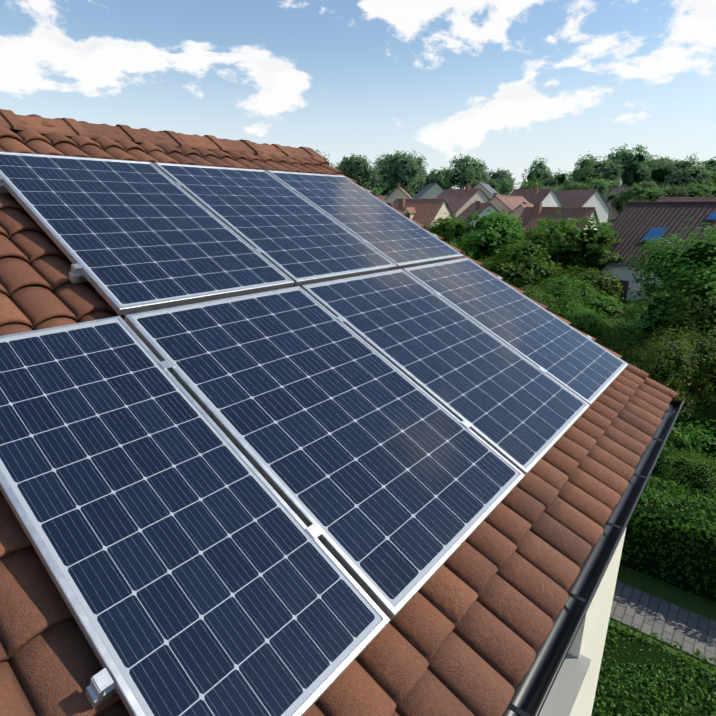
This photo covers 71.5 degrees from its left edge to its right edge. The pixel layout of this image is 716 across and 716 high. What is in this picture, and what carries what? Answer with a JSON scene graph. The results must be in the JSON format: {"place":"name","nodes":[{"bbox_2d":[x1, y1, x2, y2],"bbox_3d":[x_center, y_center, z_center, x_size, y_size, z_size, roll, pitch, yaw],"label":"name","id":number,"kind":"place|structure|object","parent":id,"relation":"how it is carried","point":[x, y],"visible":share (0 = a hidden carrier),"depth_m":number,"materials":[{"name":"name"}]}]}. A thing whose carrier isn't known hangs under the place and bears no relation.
{"place":"outdoors","nodes":[
{"label":"outdoors","id":0,"kind":"place"},
{"bbox_2d":[0,0,715,194],"label":"sky","id":1,"kind":"structure","parent":0,"point":[506,84],"materials":[{"name":"blue"}]},
{"bbox_2d":[475,219,715,673],"bbox_3d":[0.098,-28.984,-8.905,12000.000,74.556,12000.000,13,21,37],"label":"ground","id":2,"kind":"structure","parent":0,"point":[692,602],"depth_m":9.38,"materials":[{"name":"green plant"}]},
{"bbox_2d":[315,149,332,166],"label":"tree","id":3,"kind":"object","parent":2,"relation":"on","point":[326,159],"depth_m":215.04,"materials":[{"name":"green plant"}]},
{"bbox_2d":[335,153,377,187],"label":"tree","id":4,"kind":"object","parent":2,"relation":"on","point":[358,169],"visible":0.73,"depth_m":189.79,"materials":[{"name":"green plant"}]},
{"bbox_2d":[369,187,381,194],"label":"bush","id":5,"kind":"object","parent":2,"relation":"on","point":[375,190],"visible":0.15,"depth_m":149.24,"materials":[{"name":"green plant"}]},
{"bbox_2d":[361,165,392,195],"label":"tree","id":6,"kind":"object","parent":2,"relation":"on","point":[379,182],"visible":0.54,"depth_m":208.65,"materials":[{"name":"green plant"}]},
{"bbox_2d":[373,154,386,170],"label":"tree","id":7,"kind":"object","parent":2,"relation":"on","point":[378,159],"visible":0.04,"depth_m":254.14,"materials":[{"name":"green plant"}]},
{"bbox_2d":[377,183,412,205],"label":"house","id":8,"kind":"structure","parent":2,"relation":"on","point":[398,192],"depth_m":82.13,"materials":[{"name":"brown tile"}]},
{"bbox_2d":[380,176,414,193],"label":"tree","id":9,"kind":"object","parent":2,"relation":"on","point":[406,188],"visible":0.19,"depth_m":213.96,"materials":[{"name":"green plant"}]},
{"bbox_2d":[376,150,424,186],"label":"tree","id":10,"kind":"object","parent":2,"relation":"on","point":[398,166],"visible":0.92,"depth_m":210.15,"materials":[{"name":"green plant"}]},
{"bbox_2d":[407,150,432,193],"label":"tree","id":11,"kind":"object","parent":2,"relation":"on","point":[422,182],"visible":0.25,"depth_m":225.38,"materials":[{"name":"green plant"}]},
{"bbox_2d":[391,198,454,229],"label":"house","id":12,"kind":"structure","parent":2,"relation":"on","point":[422,211],"depth_m":73.72,"materials":[{"name":"brown tile"}]},
{"bbox_2d":[413,182,443,198],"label":"house","id":13,"kind":"structure","parent":2,"relation":"on","point":[433,190],"depth_m":121.28,"materials":[{"name":"beige paint"}]},
{"bbox_2d":[425,166,448,186],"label":"tree","id":14,"kind":"object","parent":2,"relation":"on","point":[438,178],"visible":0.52,"depth_m":227.77,"materials":[{"name":"green plant"}]},
{"bbox_2d":[435,167,455,189],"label":"tree","id":15,"kind":"object","parent":2,"relation":"on","point":[446,185],"visible":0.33,"depth_m":228.78,"materials":[{"name":"green plant"}]},
{"bbox_2d":[424,213,476,243],"bbox_3d":[7.978,-10.208,45.527,5.913,5.943,5.792,5,18,17],"label":"bush","id":16,"kind":"object","parent":2,"relation":"on","point":[449,230],"visible":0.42,"depth_m":43.57,"materials":[{"name":"green plant"}]},
{"bbox_2d":[443,153,482,188],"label":"tree","id":17,"kind":"object","parent":2,"relation":"on","point":[463,173],"visible":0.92,"depth_m":182.94,"materials":[{"name":"green plant"}]},
{"bbox_2d":[436,184,489,217],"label":"house","id":18,"kind":"structure","parent":2,"relation":"on","point":[459,201],"depth_m":88.84,"materials":[{"name":"brown tile"}]},
{"bbox_2d":[450,236,486,261],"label":"bush","id":19,"kind":"object","parent":2,"relation":"on","point":[472,252],"visible":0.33,"depth_m":40.62,"materials":[{"name":"green plant"}]},
{"bbox_2d":[455,201,498,231],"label":"house","id":20,"kind":"structure","parent":2,"relation":"on","point":[477,206],"depth_m":70.10,"materials":[{"name":"beige paint"}]},
{"bbox_2d":[477,158,490,182],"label":"tree","id":21,"kind":"object","parent":2,"relation":"on","point":[483,174],"visible":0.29,"depth_m":259.62,"materials":[{"name":"green plant"}]},
{"bbox_2d":[469,178,500,193],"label":"tree","id":22,"kind":"object","parent":2,"relation":"on","point":[493,186],"visible":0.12,"depth_m":145.68,"materials":[{"name":"green plant"}]},
{"bbox_2d":[473,182,499,198],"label":"house","id":23,"kind":"structure","parent":2,"relation":"on","point":[488,190],"depth_m":109.84,"materials":[{"name":"grey"}]},
{"bbox_2d":[453,208,524,261],"bbox_3d":[11.339,-9.553,42.847,7.894,6.389,5.975,-8,18,-26],"label":"tree","id":24,"kind":"object","parent":2,"relation":"on","point":[493,232],"visible":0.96,"depth_m":40.76,"materials":[{"name":"green plant"}]},
{"bbox_2d":[485,256,498,267],"bbox_3d":[11.865,-6.993,40.749,3.708,2.883,3.707,9,18,19],"label":"tree","id":25,"kind":"object","parent":2,"relation":"on","point":[489,261],"visible":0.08,"depth_m":40.13,"materials":[{"name":"green plant"}]},
{"bbox_2d":[485,168,514,188],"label":"tree","id":26,"kind":"object","parent":2,"relation":"on","point":[500,175],"visible":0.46,"depth_m":236.32,"materials":[{"name":"green plant"}]},
{"bbox_2d":[496,178,513,194],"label":"tree","id":27,"kind":"object","parent":2,"relation":"on","point":[505,185],"visible":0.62,"depth_m":180.98,"materials":[{"name":"green plant"}]},
{"bbox_2d":[486,193,529,213],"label":"house","id":28,"kind":"structure","parent":2,"relation":"on","point":[505,203],"depth_m":77.28,"materials":[{"name":"brown tile"}]},
{"bbox_2d":[507,202,533,219],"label":"house","id":29,"kind":"structure","parent":2,"relation":"on","point":[518,210],"depth_m":72.26,"materials":[{"name":"brown tile"}]},
{"bbox_2d":[482,236,563,290],"bbox_3d":[9.986,-4.738,30.624,6.266,5.328,6.288,-13,19,-36],"label":"bush","id":30,"kind":"object","parent":2,"relation":"on","point":[522,266],"visible":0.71,"depth_m":29.69,"materials":[{"name":"green plant"}]},
{"bbox_2d":[510,179,546,190],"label":"tree","id":31,"kind":"object","parent":2,"relation":"on","point":[531,185],"visible":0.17,"depth_m":113.52,"materials":[{"name":"green plant"}]},
{"bbox_2d":[509,188,563,206],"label":"house","id":32,"kind":"structure","parent":2,"relation":"on","point":[547,197],"depth_m":97.86,"materials":[{"name":"brown tile"}]},
{"bbox_2d":[521,156,552,186],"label":"tree","id":33,"kind":"object","parent":2,"relation":"on","point":[540,172],"visible":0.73,"depth_m":212.04,"materials":[{"name":"green plant"}]},
{"bbox_2d":[516,269,564,290],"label":"bush","id":34,"kind":"object","parent":2,"relation":"on","point":[554,277],"visible":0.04,"depth_m":29.57,"materials":[{"name":"green plant"}]},
{"bbox_2d":[517,284,574,314],"bbox_3d":[7.584,-1.857,24.246,5.989,3.600,5.318,-16,23,-43],"label":"bush","id":35,"kind":"object","parent":2,"relation":"on","point":[536,295],"visible":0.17,"depth_m":22.55,"materials":[{"name":"green plant"}]},
{"bbox_2d":[543,169,569,189],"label":"tree","id":36,"kind":"object","parent":2,"relation":"on","point":[558,180],"visible":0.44,"depth_m":208.59,"materials":[{"name":"green plant"}]},
{"bbox_2d":[517,203,601,236],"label":"house","id":37,"kind":"structure","parent":2,"relation":"on","point":[532,216],"depth_m":63.98,"materials":[{"name":"brown tile"}]},
{"bbox_2d":[543,256,582,273],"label":"bush","id":38,"kind":"object","parent":2,"relation":"on","point":[560,265],"visible":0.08,"depth_m":35.15,"materials":[{"name":"green plant"}]},
{"bbox_2d":[528,271,607,323],"bbox_3d":[9.388,-2.032,23.994,4.428,4.084,5.352,2,16,7],"label":"bush","id":39,"kind":"object","parent":2,"relation":"on","point":[571,294],"visible":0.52,"depth_m":23.52,"materials":[{"name":"green plant"}]},
{"bbox_2d":[517,211,623,277],"bbox_3d":[14.367,-6.631,34.126,6.986,6.696,6.613,5,18,17],"label":"tree","id":40,"kind":"object","parent":2,"relation":"on","point":[562,241],"visible":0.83,"depth_m":31.97,"materials":[{"name":"green plant"}]},
{"bbox_2d":[558,180,585,190],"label":"tree","id":41,"kind":"object","parent":2,"relation":"on","point":[571,186],"visible":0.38,"depth_m":130.42,"materials":[{"name":"green plant"}]},
{"bbox_2d":[555,189,610,222],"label":"house","id":42,"kind":"structure","parent":2,"relation":"on","point":[581,198],"depth_m":102.14,"materials":[{"name":"brown tile"}]},
{"bbox_2d":[543,265,623,301],"bbox_3d":[12.844,-3.391,28.909,4.887,3.834,3.096,3,17,10],"label":"bush","id":43,"kind":"object","parent":2,"relation":"on","point":[603,283],"visible":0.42,"depth_m":28.11,"materials":[{"name":"green plant"}]},
{"bbox_2d":[563,151,605,185],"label":"tree","id":44,"kind":"object","parent":2,"relation":"on","point":[581,163],"visible":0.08,"depth_m":193.25,"materials":[{"name":"green plant"}]},
{"bbox_2d":[577,182,599,192],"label":"tree","id":45,"kind":"object","parent":2,"relation":"on","point":[585,188],"visible":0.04,"depth_m":111.17,"materials":[{"name":"green plant"}]},
{"bbox_2d":[557,306,621,340],"bbox_3d":[9.436,-0.797,21.680,4.437,3.071,3.846,-6,18,-18],"label":"bush","id":46,"kind":"object","parent":2,"relation":"on","point":[584,323],"visible":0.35,"depth_m":20.69,"materials":[{"name":"green plant"}]},
{"bbox_2d":[580,176,612,194],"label":"tree","id":47,"kind":"object","parent":2,"relation":"on","point":[602,186],"visible":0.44,"depth_m":133.00,"materials":[{"name":"green plant"}]},
{"bbox_2d":[568,529,625,715],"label":"house walls","id":48,"kind":"structure","parent":2,"relation":"on","point":[589,640],"depth_m":2.66,"materials":[{"name":"paint"}]},
{"bbox_2d":[0,136,280,327],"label":"roof slope","id":49,"kind":"structure","parent":48,"relation":"on","point":[44,235],"depth_m":2.78,"materials":[{"name":"tile"}]},
{"bbox_2d":[0,114,671,715],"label":"roof tiles","id":50,"kind":"object","parent":48,"relation":"on","point":[466,630],"visible":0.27,"depth_m":1.92,"materials":[{"name":"tile"}]},
{"bbox_2d":[0,109,324,159],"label":"ridge caps","id":51,"kind":"object","parent":50,"relation":"on","point":[10,120],"visible":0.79,"depth_m":4.27,"materials":[{"name":"tile"}]},
{"bbox_2d":[0,176,591,708],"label":"panel mounting","id":52,"kind":"object","parent":50,"relation":"attached to","point":[100,688],"visible":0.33,"depth_m":1.67,"materials":[{"name":"metal"}]},
{"bbox_2d":[0,151,293,315],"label":"panel","id":53,"kind":"object","parent":52,"relation":"on","point":[129,237],"visible":0.98,"depth_m":2.83,"materials":[{"name":"glass"}]},
{"bbox_2d":[0,316,389,715],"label":"panel","id":54,"kind":"object","parent":52,"relation":"on","point":[193,566],"visible":1,"depth_m":1.49,"materials":[{"name":"glass"}]},
{"bbox_2d":[154,162,396,285],"bbox_3d":[-0.614,-1.071,3.778,1.650,0.037,1.078,41,36,24],"label":"panel","id":55,"kind":"object","parent":52,"relation":"on","point":[297,239],"visible":0.94,"depth_m":3.68,"materials":[{"name":"glass"}]},
{"bbox_2d":[267,170,463,268],"bbox_3d":[0.075,-1.322,4.598,1.650,0.037,1.078,41,36,24],"label":"panel","id":56,"kind":"object","parent":52,"relation":"on","point":[397,238],"visible":0.96,"depth_m":4.52,"materials":[{"name":"glass"}]},
{"bbox_2d":[402,258,627,407],"bbox_3d":[1.251,-0.307,3.921,1.650,0.037,1.078,41,36,24],"label":"panel","id":57,"kind":"object","parent":52,"relation":"on","point":[577,363],"visible":0.96,"depth_m":3.83,"materials":[{"name":"glass"}]},
{"bbox_2d":[124,286,524,620],"bbox_3d":[-0.127,0.194,2.280,1.650,0.037,1.078,41,36,24],"label":"panel","id":58,"kind":"object","parent":50,"relation":"on","point":[396,484],"visible":0.94,"depth_m":2.13,"materials":[{"name":"glass"}]},
{"bbox_2d":[301,269,589,477],"bbox_3d":[0.562,-0.057,3.101,1.650,0.037,1.078,41,36,24],"label":"panel","id":59,"kind":"object","parent":50,"relation":"on","point":[522,414],"visible":0.92,"depth_m":2.99,"materials":[{"name":"glass"}]},
{"bbox_2d":[309,155,677,399],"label":"verge caps","id":60,"kind":"object","parent":50,"relation":"attached to","point":[644,375],"visible":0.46,"depth_m":4.50,"materials":[{"name":"tile"}]},
{"bbox_2d":[502,400,684,715],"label":"gutter","id":61,"kind":"object","parent":50,"relation":"attached to","point":[532,690],"visible":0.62,"depth_m":2.13,"materials":[{"name":"grey metal"}]},
{"bbox_2d":[539,653,590,715],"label":"window sill","id":62,"kind":"structure","parent":48,"relation":"attached to","point":[564,692],"depth_m":2.15,"materials":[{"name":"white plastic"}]},
{"bbox_2d":[572,156,624,185],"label":"tree","id":63,"kind":"object","parent":2,"relation":"on","point":[606,171],"visible":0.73,"depth_m":169.03,"materials":[{"name":"green plant"}]},
{"bbox_2d":[577,290,626,318],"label":"bush","id":64,"kind":"object","parent":2,"relation":"on","point":[605,303],"visible":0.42,"depth_m":24.89,"materials":[{"name":"green plant"}]},
{"bbox_2d":[602,179,626,192],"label":"tree","id":65,"kind":"object","parent":2,"relation":"on","point":[616,184],"visible":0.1,"depth_m":143.75,"materials":[{"name":"green plant"}]},
{"bbox_2d":[601,186,629,218],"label":"house","id":66,"kind":"structure","parent":2,"relation":"on","point":[612,214],"depth_m":110.92,"materials":[{"name":"grey paint"}]},
{"bbox_2d":[590,316,644,340],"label":"bush","id":67,"kind":"object","parent":2,"relation":"on","point":[605,331],"depth_m":21.01,"materials":[{"name":"green plant"}]},
{"bbox_2d":[602,304,636,322],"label":"bush","id":68,"kind":"object","parent":2,"relation":"on","point":[622,314],"visible":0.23,"depth_m":24.32,"materials":[{"name":"green plant"}]},
{"bbox_2d":[595,329,644,350],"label":"hedge","id":69,"kind":"object","parent":2,"relation":"on","point":[607,338],"visible":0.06,"depth_m":19.72,"materials":[{"name":"green plant"}]},
{"bbox_2d":[604,187,636,208],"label":"tree","id":70,"kind":"object","parent":2,"relation":"on","point":[625,195],"visible":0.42,"depth_m":109.03,"materials":[{"name":"green plant"}]},
{"bbox_2d":[599,316,655,346],"bbox_3d":[11.598,-0.574,21.619,3.406,2.668,3.912,-3,17,-10],"label":"bush","id":71,"kind":"object","parent":2,"relation":"on","point":[625,325],"visible":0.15,"depth_m":20.84,"materials":[{"name":"green plant"}]},
{"bbox_2d":[600,338,656,364],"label":"bush","id":72,"kind":"object","parent":2,"relation":"on","point":[623,352],"visible":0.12,"depth_m":17.41,"materials":[{"name":"green plant"}]},
{"bbox_2d":[604,143,653,188],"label":"tree","id":73,"kind":"object","parent":2,"relation":"on","point":[628,159],"visible":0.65,"depth_m":172.71,"materials":[{"name":"green plant"}]},
{"bbox_2d":[619,298,643,304],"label":"bush","id":74,"kind":"object","parent":2,"relation":"on","point":[625,302],"depth_m":28.96,"materials":[{"name":"green plant"}]},
{"bbox_2d":[624,303,646,322],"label":"bush","id":75,"kind":"object","parent":2,"relation":"on","point":[635,312],"visible":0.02,"depth_m":24.46,"materials":[{"name":"green plant"}]},
{"bbox_2d":[620,162,650,186],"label":"tree","id":76,"kind":"object","parent":2,"relation":"on","point":[630,175],"visible":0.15,"depth_m":176.38,"materials":[{"name":"green plant"}]},
{"bbox_2d":[610,184,669,213],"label":"tree","id":77,"kind":"object","parent":2,"relation":"on","point":[640,193],"visible":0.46,"depth_m":105.10,"materials":[{"name":"green plant"}]},
{"bbox_2d":[629,181,657,192],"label":"tree","id":78,"kind":"object","parent":2,"relation":"on","point":[644,184],"visible":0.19,"depth_m":132.94,"materials":[{"name":"green plant"}]},
{"bbox_2d":[580,201,715,303],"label":"house","id":79,"kind":"structure","parent":2,"relation":"on","point":[634,222],"depth_m":31.17,"materials":[{"name":"brown tile"}]},
{"bbox_2d":[623,290,678,309],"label":"bush","id":80,"kind":"object","parent":2,"relation":"on","point":[654,294],"visible":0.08,"depth_m":25.86,"materials":[{"name":"green plant"}]},
{"bbox_2d":[591,618,715,715],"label":"hedge","id":81,"kind":"object","parent":2,"relation":"on","point":[640,676],"visible":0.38,"depth_m":6.02,"materials":[{"name":"green plant"}]},
{"bbox_2d":[628,154,680,180],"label":"tree","id":82,"kind":"object","parent":2,"relation":"on","point":[664,159],"visible":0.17,"depth_m":172.37,"materials":[{"name":"green plant"}]},
{"bbox_2d":[647,183,670,200],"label":"tree","id":83,"kind":"object","parent":2,"relation":"on","point":[663,189],"visible":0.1,"depth_m":129.52,"materials":[{"name":"green plant"}]},
{"bbox_2d":[637,276,686,295],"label":"bush","id":84,"kind":"object","parent":2,"relation":"on","point":[645,289],"visible":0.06,"depth_m":29.59,"materials":[{"name":"green plant"}]},
{"bbox_2d":[610,218,715,393],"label":"tree","id":85,"kind":"object","parent":2,"relation":"on","point":[673,267],"visible":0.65,"depth_m":17.98,"materials":[{"name":"green plant"}]},
{"bbox_2d":[651,447,684,488],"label":"bush","id":86,"kind":"object","parent":2,"relation":"on","point":[664,458],"visible":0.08,"depth_m":12.51,"materials":[{"name":"green plant"}]},
{"bbox_2d":[620,475,715,605],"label":"hedge","id":87,"kind":"object","parent":2,"relation":"on","point":[670,536],"visible":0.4,"depth_m":9.45,"materials":[{"name":"green plant"}]},
{"bbox_2d":[622,324,715,422],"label":"bush","id":88,"kind":"object","parent":2,"relation":"on","point":[679,367],"visible":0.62,"depth_m":14.14,"materials":[{"name":"green plant"}]},
{"bbox_2d":[639,153,714,189],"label":"tree","id":89,"kind":"object","parent":2,"relation":"on","point":[681,172],"visible":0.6,"depth_m":153.43,"materials":[{"name":"green plant"}]},
{"bbox_2d":[663,428,692,460],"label":"bush","id":90,"kind":"object","parent":2,"relation":"on","point":[668,444],"visible":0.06,"depth_m":13.33,"materials":[{"name":"green plant"}]},
{"bbox_2d":[663,184,692,196],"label":"tree","id":91,"kind":"object","parent":2,"relation":"on","point":[673,192],"visible":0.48,"depth_m":104.08,"materials":[{"name":"green plant"}]},
{"bbox_2d":[641,273,715,391],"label":"tree","id":92,"kind":"object","parent":2,"relation":"on","point":[706,305],"visible":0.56,"depth_m":16.36,"materials":[{"name":"green plant"}]},
{"bbox_2d":[646,328,715,397],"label":"tree","id":93,"kind":"object","parent":2,"relation":"on","point":[707,373],"depth_m":18.84,"materials":[{"name":"green plant"}]},
{"bbox_2d":[650,447,715,499],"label":"bush","id":94,"kind":"object","parent":2,"relation":"on","point":[697,473],"visible":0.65,"depth_m":12.04,"materials":[{"name":"green plant"}]},
{"bbox_2d":[657,197,715,200],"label":"roof ridge","id":95,"kind":"structure","parent":2,"relation":"on","point":[686,198],"depth_m":96.59,"materials":[{"name":"brown tile"}]},
{"bbox_2d":[665,408,710,459],"bbox_3d":[8.730,2.377,14.558,3.509,2.091,3.151,-12,21,-35],"label":"bush","id":96,"kind":"object","parent":2,"relation":"on","point":[677,428],"visible":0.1,"depth_m":13.66,"materials":[{"name":"green plant"}]},
{"bbox_2d":[671,408,715,463],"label":"bush","id":97,"kind":"object","parent":2,"relation":"on","point":[706,422],"visible":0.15,"depth_m":13.88,"materials":[{"name":"green plant"}]},
{"bbox_2d":[679,182,709,196],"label":"tree","id":98,"kind":"object","parent":2,"relation":"on","point":[689,192],"visible":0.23,"depth_m":103.39,"materials":[{"name":"green plant"}]},
{"bbox_2d":[674,413,715,464],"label":"bush","id":99,"kind":"object","parent":2,"relation":"on","point":[708,449],"visible":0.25,"depth_m":13.38,"materials":[{"name":"green plant"}]},
{"bbox_2d":[691,181,715,196],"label":"tree","id":100,"kind":"object","parent":2,"relation":"on","point":[712,192],"visible":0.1,"depth_m":103.87,"materials":[{"name":"green plant"}]},
{"bbox_2d":[692,156,715,189],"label":"tree","id":101,"kind":"object","parent":2,"relation":"on","point":[711,165],"visible":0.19,"depth_m":160.42,"materials":[{"name":"green plant"}]},
{"bbox_2d":[610,581,715,665],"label":"garden path","id":102,"kind":"structure","parent":0,"point":[690,632],"depth_m":8.69,"materials":[{"name":"grey stone"}]}
]}

